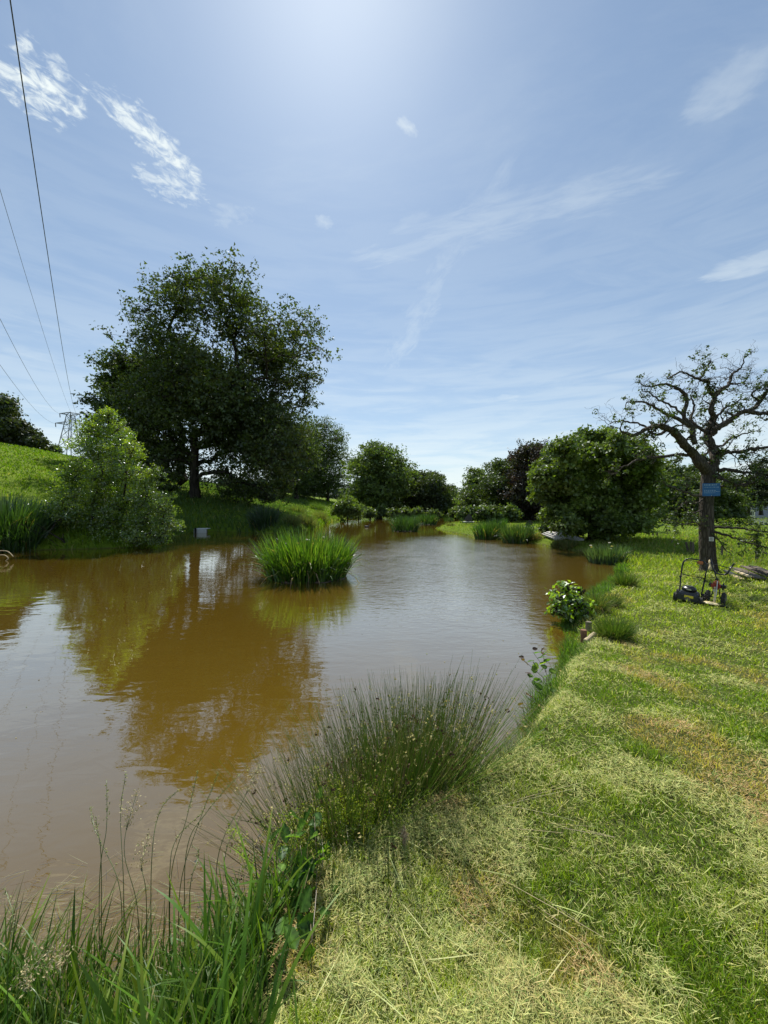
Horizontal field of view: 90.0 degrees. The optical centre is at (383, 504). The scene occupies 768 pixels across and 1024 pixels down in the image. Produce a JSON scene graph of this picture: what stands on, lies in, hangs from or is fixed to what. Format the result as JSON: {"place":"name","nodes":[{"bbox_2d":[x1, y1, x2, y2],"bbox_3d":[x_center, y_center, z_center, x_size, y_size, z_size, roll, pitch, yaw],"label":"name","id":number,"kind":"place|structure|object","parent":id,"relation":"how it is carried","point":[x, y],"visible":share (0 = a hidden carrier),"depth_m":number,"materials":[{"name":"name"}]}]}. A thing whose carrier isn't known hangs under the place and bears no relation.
{"place":"outdoors","nodes":[
{"label":"outdoors","id":0,"kind":"place"},
{"bbox_2d":[0,808,345,1023],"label":"canary grass","id":1,"kind":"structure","parent":0,"point":[132,1002],"depth_m":1.34,"materials":[{"name":"plant"}]},
{"bbox_2d":[0,516,617,1023],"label":"water","id":2,"kind":"structure","parent":0,"point":[218,646],"depth_m":4.79,"materials":[{"name":"liquid"}]},
{"bbox_2d":[8,943,58,1023],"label":"seeding grass stem","id":3,"kind":"object","parent":2,"relation":"on","point":[28,985],"visible":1,"depth_m":1.23,"materials":[{"name":"plant"}]},
{"bbox_2d":[43,940,74,1023],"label":"seeding grass stem","id":4,"kind":"object","parent":2,"relation":"on","point":[58,965],"visible":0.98,"depth_m":1.35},
{"bbox_2d":[89,806,101,960],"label":"seeding grass stem","id":5,"kind":"object","parent":2,"relation":"on","point":[91,813],"visible":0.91,"depth_m":1.68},
{"bbox_2d":[99,779,109,970],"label":"seeding grass stem","id":6,"kind":"object","parent":2,"relation":"on","point":[106,809],"visible":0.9,"depth_m":1.63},
{"bbox_2d":[94,817,121,960],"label":"seeding grass stem","id":7,"kind":"object","parent":2,"relation":"on","point":[114,871],"visible":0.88,"depth_m":1.66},
{"bbox_2d":[120,771,126,951],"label":"seeding grass stem","id":8,"kind":"object","parent":2,"relation":"on","point":[121,799],"visible":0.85,"depth_m":1.71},
{"bbox_2d":[118,788,141,973],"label":"seeding grass stem","id":9,"kind":"object","parent":2,"relation":"on","point":[128,821],"visible":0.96,"depth_m":1.64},
{"bbox_2d":[131,829,158,958],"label":"seeding grass stem","id":10,"kind":"object","parent":2,"relation":"on","point":[141,861],"visible":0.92,"depth_m":1.67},
{"bbox_2d":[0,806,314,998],"bbox_3d":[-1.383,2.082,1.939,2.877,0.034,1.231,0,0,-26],"label":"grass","id":11,"kind":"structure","parent":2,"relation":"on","point":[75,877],"depth_m":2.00,"materials":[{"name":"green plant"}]},
{"bbox_2d":[150,789,179,969],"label":"seeding grass stem","id":12,"kind":"object","parent":2,"relation":"on","point":[152,853],"visible":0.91,"depth_m":1.69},
{"bbox_2d":[169,770,198,969],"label":"seeding grass stem","id":13,"kind":"object","parent":2,"relation":"on","point":[193,786],"visible":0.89,"depth_m":1.70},
{"bbox_2d":[169,810,205,897],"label":"seeding grass stem","id":14,"kind":"object","parent":2,"relation":"on","point":[174,843],"visible":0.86,"depth_m":1.73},
{"bbox_2d":[187,845,199,959],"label":"seeding grass stem","id":15,"kind":"object","parent":2,"relation":"on","point":[191,877],"visible":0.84,"depth_m":1.65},
{"bbox_2d":[178,771,218,962],"bbox_3d":[-0.843,1.686,1.747,0.179,0.868,0.034,0,0,-44],"label":"seeding grass stem","id":16,"kind":"object","parent":2,"relation":"on","point":[215,779],"visible":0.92,"depth_m":1.71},
{"bbox_2d":[194,528,210,532],"bbox_3d":[-13.355,2.038,28.185,0.911,0.625,0.770,0,0,0],"label":"landing stage","id":17,"kind":"object","parent":2,"relation":"in","point":[200,530],"visible":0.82,"depth_m":27.87,"materials":[{"name":"white paint"}]},
{"bbox_2d":[184,772,241,933],"bbox_3d":[-0.788,1.706,1.784,0.249,0.828,0.030,0,0,-33],"label":"seeding grass stem","id":18,"kind":"object","parent":2,"relation":"on","point":[191,834],"visible":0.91,"depth_m":1.74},
{"bbox_2d":[215,758,263,884],"bbox_3d":[-0.685,1.691,1.874,0.256,0.857,0.110,0,0,-25],"label":"seeding grass stem","id":19,"kind":"object","parent":2,"relation":"on","point":[243,799],"visible":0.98,"depth_m":1.86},
{"bbox_2d":[236,526,365,588],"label":"iris island","id":20,"kind":"structure","parent":2,"relation":"on","point":[312,562],"depth_m":10.35,"materials":[{"name":"green plant"}]},
{"bbox_2d":[387,514,423,531],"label":"reed clump","id":21,"kind":"object","parent":2,"relation":"in","point":[398,525],"visible":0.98,"depth_m":29.34,"materials":[{"name":"green plant"}]},
{"bbox_2d":[414,512,438,524],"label":"reed clump","id":22,"kind":"object","parent":2,"relation":"in","point":[428,520],"visible":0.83,"depth_m":38.55,"materials":[{"name":"green plant"}]},
{"bbox_2d":[468,517,507,539],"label":"reed clump","id":23,"kind":"object","parent":2,"relation":"on","point":[489,531],"visible":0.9,"depth_m":23.02,"materials":[{"name":"green plant"}]},
{"bbox_2d":[497,522,539,542],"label":"reed clump","id":24,"kind":"object","parent":2,"relation":"on","point":[517,534],"visible":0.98,"depth_m":20.72,"materials":[{"name":"green plant"}]},
{"bbox_2d":[583,542,634,564],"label":"reed clump","id":25,"kind":"object","parent":2,"relation":"on","point":[607,554],"visible":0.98,"depth_m":13.55,"materials":[{"name":"green plant"}]},
{"bbox_2d":[0,445,767,1023],"bbox_3d":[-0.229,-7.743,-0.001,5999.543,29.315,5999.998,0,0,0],"label":"ground","id":26,"kind":"structure","parent":0,"point":[536,749],"depth_m":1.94,"materials":[{"name":"plant"}]},
{"bbox_2d":[2,887,15,1023],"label":"seeding grass stem","id":27,"kind":"object","parent":26,"relation":"on","point":[13,920],"visible":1,"depth_m":1.40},
{"bbox_2d":[0,391,28,442],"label":"hill tree","id":28,"kind":"object","parent":26,"relation":"on","point":[9,408],"visible":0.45,"depth_m":60.17,"materials":[{"name":"green plant"}]},
{"bbox_2d":[0,415,40,443],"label":"hill tree","id":29,"kind":"object","parent":26,"relation":"on","point":[10,426],"visible":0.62,"depth_m":59.12,"materials":[{"name":"green plant"}]},
{"bbox_2d":[10,424,51,449],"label":"hill tree","id":30,"kind":"object","parent":26,"relation":"on","point":[32,439],"visible":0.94,"depth_m":59.36,"materials":[{"name":"green plant"}]},
{"bbox_2d":[0,493,67,552],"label":"reed clump","id":31,"kind":"object","parent":26,"relation":"on","point":[15,515],"visible":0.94,"depth_m":17.53,"materials":[{"name":"green plant"}]},
{"bbox_2d":[45,443,63,452],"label":"ridge bush","id":32,"kind":"object","parent":26,"relation":"on","point":[52,448],"visible":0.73,"depth_m":63.25,"materials":[{"name":"green plant"}]},
{"bbox_2d":[55,412,81,456],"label":"pylon","id":33,"kind":"object","parent":26,"relation":"on","point":[72,418],"visible":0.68,"depth_m":149.61,"materials":[{"name":"metal"}]},
{"bbox_2d":[0,190,69,409],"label":"power line","id":34,"kind":"object","parent":33,"relation":"attached to","point":[27,280],"visible":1,"depth_m":49.38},
{"bbox_2d":[9,0,76,413],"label":"power line","id":35,"kind":"object","parent":33,"relation":"attached to","point":[33,158],"visible":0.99,"depth_m":20.71,"materials":[{"name":"metal"}]},
{"bbox_2d":[21,405,185,546],"bbox_3d":[-13.436,-1.315,19.255,8.141,7.476,4.539,0,0,0],"label":"alder bush","id":36,"kind":"object","parent":26,"relation":"on","point":[116,460],"visible":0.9,"depth_m":18.77,"materials":[{"name":"green plant"}]},
{"bbox_2d":[70,339,204,485],"bbox_3d":[-26.209,-9.303,40.649,10.954,16.849,15.885,0,0,-43],"label":"oak tree","id":37,"kind":"object","parent":26,"relation":"on","point":[95,403],"visible":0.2,"depth_m":39.66,"materials":[{"name":"green plant"}]},
{"bbox_2d":[149,482,177,489],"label":"shrub","id":38,"kind":"object","parent":26,"relation":"on","point":[169,487],"visible":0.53,"depth_m":36.87,"materials":[{"name":"green plant"}]},
{"bbox_2d":[87,242,342,505],"bbox_3d":[-16.732,-12.175,38.932,26.447,24.798,21.084,0,0,0],"label":"oak tree","id":39,"kind":"object","parent":26,"relation":"on","point":[214,402],"visible":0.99,"depth_m":34.24,"materials":[{"name":"green plant"}]},
{"bbox_2d":[215,483,282,503],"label":"shrub","id":40,"kind":"object","parent":26,"relation":"on","point":[234,491],"visible":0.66,"depth_m":36.28,"materials":[{"name":"green plant"}]},
{"bbox_2d":[244,503,284,530],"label":"reed clump","id":41,"kind":"object","parent":26,"relation":"on","point":[261,518],"visible":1,"depth_m":28.32,"materials":[{"name":"green plant"}]},
{"bbox_2d":[279,510,303,526],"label":"grass tussock","id":42,"kind":"object","parent":26,"relation":"on","point":[293,521],"depth_m":29.94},
{"bbox_2d":[253,412,329,498],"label":"oak tree","id":43,"kind":"object","parent":26,"relation":"on","point":[308,477],"visible":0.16,"depth_m":73.51,"materials":[{"name":"green plant"}]},
{"bbox_2d":[287,503,307,511],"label":"grass tussock","id":44,"kind":"object","parent":26,"relation":"on","point":[296,508],"depth_m":45.26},
{"bbox_2d":[255,786,341,962],"bbox_3d":[-0.350,1.508,1.570,0.389,0.385,0.625,0,0,-26],"label":"bramble","id":45,"kind":"object","parent":26,"relation":"on","point":[305,923],"visible":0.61,"depth_m":1.49,"materials":[{"name":"leaves"},{"name":"stems"}]},
{"bbox_2d":[108,705,495,1007],"bbox_3d":[-0.330,1.525,1.989,1.836,1.142,1.740,0,0,0],"label":"soft rush","id":46,"kind":"object","parent":26,"relation":"on","point":[333,817],"visible":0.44,"depth_m":1.91,"materials":[{"name":"plant"}]},
{"bbox_2d":[297,511,319,528],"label":"grass tussock","id":47,"kind":"object","parent":26,"relation":"on","point":[308,521],"depth_m":32.25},
{"bbox_2d":[225,758,400,891],"bbox_3d":[-0.339,1.648,1.921,0.828,0.477,0.595,0,0,0],"label":"bedstraw","id":48,"kind":"object","parent":26,"relation":"on","point":[313,841],"visible":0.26,"depth_m":1.86,"materials":[{"name":"green plant"}]},
{"bbox_2d":[309,501,325,509],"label":"grass tussock","id":49,"kind":"object","parent":26,"relation":"on","point":[316,506],"depth_m":59.18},
{"bbox_2d":[311,509,328,522],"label":"grass tussock","id":50,"kind":"object","parent":26,"relation":"on","point":[319,514],"depth_m":41.73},
{"bbox_2d":[289,415,356,500],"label":"oak tree","id":51,"kind":"object","parent":26,"relation":"on","point":[332,457],"visible":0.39,"depth_m":83.57,"materials":[{"name":"green plant"}]},
{"bbox_2d":[187,475,463,499],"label":"distant wood","id":52,"kind":"object","parent":26,"relation":"on","point":[335,496],"visible":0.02,"depth_m":290.62,"materials":[{"name":"green plant"}]},
{"bbox_2d":[330,494,370,521],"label":"shrub","id":53,"kind":"object","parent":26,"relation":"on","point":[344,507],"visible":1,"depth_m":45.50,"materials":[{"name":"green plant"}]},
{"bbox_2d":[152,709,552,1020],"bbox_3d":[0.108,1.762,2.138,3.105,0.803,0.891,0,0,-39],"label":"pond bank","id":54,"kind":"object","parent":26,"relation":"on","point":[500,752],"visible":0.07,"depth_m":1.90,"materials":[{"name":"green plant"}]},
{"bbox_2d":[361,506,377,519],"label":"shrub","id":55,"kind":"object","parent":26,"relation":"on","point":[371,513],"visible":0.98,"depth_m":49.53,"materials":[{"name":"green plant"}]},
{"bbox_2d":[151,656,603,1007],"bbox_3d":[0.085,1.449,2.204,2.130,1.294,2.195,0,0,0],"label":"soft rush","id":56,"kind":"object","parent":26,"relation":"on","point":[419,766],"visible":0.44,"depth_m":1.99,"materials":[{"name":"plant"}]},
{"bbox_2d":[338,438,419,516],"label":"tree","id":57,"kind":"object","parent":26,"relation":"on","point":[381,469],"visible":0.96,"depth_m":58.82,"materials":[{"name":"green plant"}]},
{"bbox_2d":[317,754,441,871],"bbox_3d":[-0.103,1.526,1.923,0.552,0.396,0.598,0,0,-23],"label":"bedstraw","id":58,"kind":"object","parent":26,"relation":"on","point":[370,820],"visible":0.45,"depth_m":1.85,"materials":[{"name":"green plant"}]},
{"bbox_2d":[375,503,391,518],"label":"shrub","id":59,"kind":"object","parent":26,"relation":"on","point":[382,509],"visible":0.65,"depth_m":53.31,"materials":[{"name":"green plant"}]},
{"bbox_2d":[0,442,767,571],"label":"meadow grass","id":60,"kind":"structure","parent":26,"relation":"on","point":[644,538],"depth_m":27.41,"materials":[{"name":"plant"}]},
{"bbox_2d":[385,507,403,519],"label":"shrub","id":61,"kind":"object","parent":26,"relation":"on","point":[394,513],"visible":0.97,"depth_m":49.36,"materials":[{"name":"green plant"}]},
{"bbox_2d":[398,825,408,846],"bbox_3d":[0.091,1.505,1.727,0.051,0.110,0.032,0,0,0],"label":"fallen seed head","id":62,"kind":"object","parent":26,"relation":"on","point":[403,831],"visible":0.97,"depth_m":1.73},
{"bbox_2d":[399,505,412,518],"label":"shrub","id":63,"kind":"object","parent":26,"relation":"on","point":[404,511],"visible":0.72,"depth_m":49.49,"materials":[{"name":"green plant"}]},
{"bbox_2d":[394,464,428,509],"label":"tree","id":64,"kind":"object","parent":26,"relation":"on","point":[406,499],"visible":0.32,"depth_m":63.62,"materials":[{"name":"green plant"}]},
{"bbox_2d":[407,505,426,518],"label":"shrub","id":65,"kind":"object","parent":26,"relation":"on","point":[417,511],"visible":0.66,"depth_m":49.41,"materials":[{"name":"green plant"}]},
{"bbox_2d":[236,649,612,923],"bbox_3d":[0.244,1.458,2.328,2.219,1.276,2.217,0,0,0],"label":"soft rush","id":66,"kind":"object","parent":26,"relation":"on","point":[471,753],"visible":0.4,"depth_m":2.20,"materials":[{"name":"plant"}]},
{"bbox_2d":[408,469,457,514],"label":"tree","id":67,"kind":"object","parent":26,"relation":"on","point":[432,491],"visible":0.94,"depth_m":61.03,"materials":[{"name":"green plant"}]},
{"bbox_2d":[425,508,443,519],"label":"shrub","id":68,"kind":"object","parent":26,"relation":"on","point":[440,514],"visible":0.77,"depth_m":49.54,"materials":[{"name":"green plant"}]},
{"bbox_2d":[442,492,459,514],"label":"tree","id":69,"kind":"object","parent":26,"relation":"on","point":[455,495],"visible":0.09,"depth_m":65.85,"materials":[{"name":"green plant"}]},
{"bbox_2d":[447,506,460,519],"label":"shrub","id":70,"kind":"object","parent":26,"relation":"on","point":[450,514],"visible":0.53,"depth_m":49.63,"materials":[{"name":"green plant"}]},
{"bbox_2d":[454,504,480,521],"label":"shrub","id":71,"kind":"object","parent":26,"relation":"on","point":[463,512],"visible":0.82,"depth_m":37.47,"materials":[{"name":"green plant"}]},
{"bbox_2d":[452,465,489,512],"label":"tree","id":72,"kind":"object","parent":26,"relation":"on","point":[468,496],"visible":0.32,"depth_m":49.04,"materials":[{"name":"green plant"}]},
{"bbox_2d":[470,502,501,521],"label":"shrub","id":73,"kind":"object","parent":26,"relation":"on","point":[485,510],"visible":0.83,"depth_m":37.39,"materials":[{"name":"green plant"}]},
{"bbox_2d":[483,502,509,522],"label":"shrub","id":74,"kind":"object","parent":26,"relation":"on","point":[498,509],"visible":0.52,"depth_m":37.37,"materials":[{"name":"green plant"}]},
{"bbox_2d":[471,457,525,514],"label":"tree","id":75,"kind":"object","parent":26,"relation":"on","point":[490,486],"visible":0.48,"depth_m":43.08,"materials":[{"name":"green plant"}]},
{"bbox_2d":[496,502,524,522],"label":"shrub","id":76,"kind":"object","parent":26,"relation":"on","point":[512,511],"visible":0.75,"depth_m":37.66,"materials":[{"name":"green plant"}]},
{"bbox_2d":[265,565,767,1023],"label":"grass clippings","id":77,"kind":"object","parent":26,"relation":"on","point":[500,992],"depth_m":1.45,"materials":[{"name":"plant"}]},
{"bbox_2d":[497,438,551,520],"bbox_3d":[16.331,-2.413,41.960,7.832,9.743,10.650,0,0,15],"label":"copper beech","id":78,"kind":"object","parent":26,"relation":"on","point":[520,463],"visible":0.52,"depth_m":39.76,"materials":[{"name":"plant"}]},
{"bbox_2d":[518,647,555,709],"bbox_3d":[1.475,1.697,3.716,0.431,0.643,0.236,0,0,0],"label":"alder sapling","id":79,"kind":"object","parent":26,"relation":"on","point":[535,667],"visible":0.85,"depth_m":3.72,"materials":[{"name":"green plant"}]},
{"bbox_2d":[530,530,543,540],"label":"grass tussock","id":80,"kind":"object","parent":26,"relation":"on","point":[535,537],"depth_m":20.70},
{"bbox_2d":[315,657,767,1023],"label":"loose straws","id":81,"kind":"object","parent":26,"relation":"on","point":[519,934],"visible":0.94,"depth_m":1.28,"materials":[{"name":"plant"}]},
{"bbox_2d":[535,520,566,533],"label":"shrub","id":82,"kind":"object","parent":26,"relation":"on","point":[541,529],"visible":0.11,"depth_m":22.55,"materials":[{"name":"green plant"}]},
{"bbox_2d":[549,537,566,547],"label":"grass tussock","id":83,"kind":"object","parent":26,"relation":"on","point":[558,541],"depth_m":18.64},
{"bbox_2d":[501,561,632,738],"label":"bank grass","id":84,"kind":"structure","parent":26,"relation":"on","point":[565,652],"depth_m":4.99,"materials":[{"name":"plant"}]},
{"bbox_2d":[559,539,578,548],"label":"grass tussock","id":85,"kind":"object","parent":26,"relation":"on","point":[570,544],"depth_m":17.90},
{"bbox_2d":[544,580,596,621],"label":"shrub","id":86,"kind":"object","parent":26,"relation":"on","point":[563,605],"visible":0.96,"depth_m":6.74,"materials":[{"name":"green plant"}]},
{"bbox_2d":[580,629,586,643],"bbox_3d":[2.950,2.016,5.673,0.087,0.320,0.087,0,0,0],"label":"wooden stake","id":87,"kind":"object","parent":26,"relation":"on","point":[583,633],"visible":0.45,"depth_m":5.64,"materials":[{"name":"brown wood"}]},
{"bbox_2d":[583,632,596,642],"bbox_3d":[3.008,1.949,5.607,0.266,0.128,0.067,0,0,-32],"label":"cut log","id":88,"kind":"object","parent":26,"relation":"on","point":[589,636],"visible":0.77,"depth_m":5.58,"materials":[{"name":"brown wood"}]},
{"bbox_2d":[525,423,676,541],"bbox_3d":[11.140,-1.123,20.102,6.373,6.520,9.658,0,0,44],"label":"tree","id":89,"kind":"object","parent":26,"relation":"on","point":[565,475],"visible":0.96,"depth_m":18.51,"materials":[{"name":"green plant"}]},
{"bbox_2d":[582,584,620,613],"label":"grass tussock","id":90,"kind":"object","parent":26,"relation":"on","point":[602,605],"depth_m":7.08,"materials":[{"name":"plant"}]},
{"bbox_2d":[601,591,625,607],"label":"grass tussock","id":91,"kind":"object","parent":26,"relation":"on","point":[618,603],"depth_m":7.39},
{"bbox_2d":[588,611,649,646],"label":"grass tussock","id":92,"kind":"object","parent":26,"relation":"on","point":[610,630],"depth_m":5.54,"materials":[{"name":"plant"}]},
{"bbox_2d":[606,568,647,586],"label":"grass tussock","id":93,"kind":"object","parent":26,"relation":"on","point":[624,579],"depth_m":9.23,"materials":[{"name":"plant"}]},
{"bbox_2d":[658,463,685,519],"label":"tree","id":94,"kind":"object","parent":26,"relation":"on","point":[672,467],"visible":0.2,"depth_m":57.45,"materials":[{"name":"green plant"}]},
{"bbox_2d":[661,458,697,523],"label":"tree","id":95,"kind":"object","parent":26,"relation":"on","point":[678,472],"visible":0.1,"depth_m":63.22,"materials":[{"name":"green plant"}]},
{"bbox_2d":[592,344,767,571],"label":"gnarled oak","id":96,"kind":"object","parent":26,"relation":"on","point":[707,467],"visible":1,"depth_m":11.04,"materials":[{"name":"grey plant"}]},
{"bbox_2d":[702,483,720,495],"bbox_3d":[9.239,-0.406,10.835,0.400,0.360,0.028,0,0,22],"label":"blue sign","id":97,"kind":"object","parent":96,"relation":"attached to","point":[710,489],"visible":1,"depth_m":10.83,"materials":[{"name":"metal"}]},
{"bbox_2d":[676,464,700,523],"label":"tree","id":98,"kind":"object","parent":26,"relation":"on","point":[694,470],"visible":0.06,"depth_m":68.42,"materials":[{"name":"green plant"}]},
{"bbox_2d":[673,558,706,604],"bbox_3d":[6.286,1.566,7.855,0.470,0.833,0.706,7,5,44],"label":"lawn mower","id":99,"kind":"object","parent":26,"relation":"on","point":[688,592],"visible":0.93,"depth_m":7.75,"materials":[{"name":"paint"}]},
{"bbox_2d":[682,474,730,523],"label":"tree","id":100,"kind":"object","parent":26,"relation":"on","point":[718,503],"visible":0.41,"depth_m":60.05,"materials":[{"name":"green plant"}]},
{"bbox_2d":[703,559,734,607],"bbox_3d":[6.538,1.542,7.525,0.474,0.864,0.455,0,3,-39],"label":"wheeled trimmer","id":101,"kind":"object","parent":26,"relation":"on","point":[715,585],"visible":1,"depth_m":7.54,"materials":[{"name":"metal"}]},
{"bbox_2d":[714,481,750,523],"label":"tree","id":102,"kind":"object","parent":26,"relation":"on","point":[734,508],"visible":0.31,"depth_m":60.75,"materials":[{"name":"green plant"}]},
{"bbox_2d":[716,471,767,526],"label":"tree","id":103,"kind":"object","parent":26,"relation":"on","point":[746,504],"visible":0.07,"depth_m":72.83,"materials":[{"name":"green plant"}]},
{"bbox_2d":[732,567,766,578],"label":"plank","id":104,"kind":"object","parent":26,"relation":"on","point":[752,574],"visible":0.87,"depth_m":10.24,"materials":[{"name":"grey wood"}]},
{"bbox_2d":[740,565,767,576],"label":"plank","id":105,"kind":"object","parent":104,"relation":"on","point":[755,570],"visible":1,"depth_m":10.49,"materials":[{"name":"grey wood"}]},
{"bbox_2d":[748,565,767,573],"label":"plank","id":106,"kind":"object","parent":105,"relation":"on","point":[760,569],"visible":1,"depth_m":10.30,"materials":[{"name":"grey wood"}]},
{"bbox_2d":[740,483,767,514],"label":"pine tree","id":107,"kind":"object","parent":26,"relation":"on","point":[762,495],"visible":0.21,"depth_m":77.72,"materials":[{"name":"green plant"}]},
{"bbox_2d":[742,453,767,514],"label":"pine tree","id":108,"kind":"object","parent":26,"relation":"on","point":[764,460],"visible":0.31,"depth_m":78.71,"materials":[{"name":"green plant"}]},
{"bbox_2d":[752,506,767,524],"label":"house","id":109,"kind":"structure","parent":26,"relation":"on","point":[765,513],"depth_m":108.16,"materials":[{"name":"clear glass"}]},
{"bbox_2d":[0,0,767,489],"label":"sky","id":110,"kind":"structure","parent":0,"point":[502,216],"materials":[{"name":"blue"}]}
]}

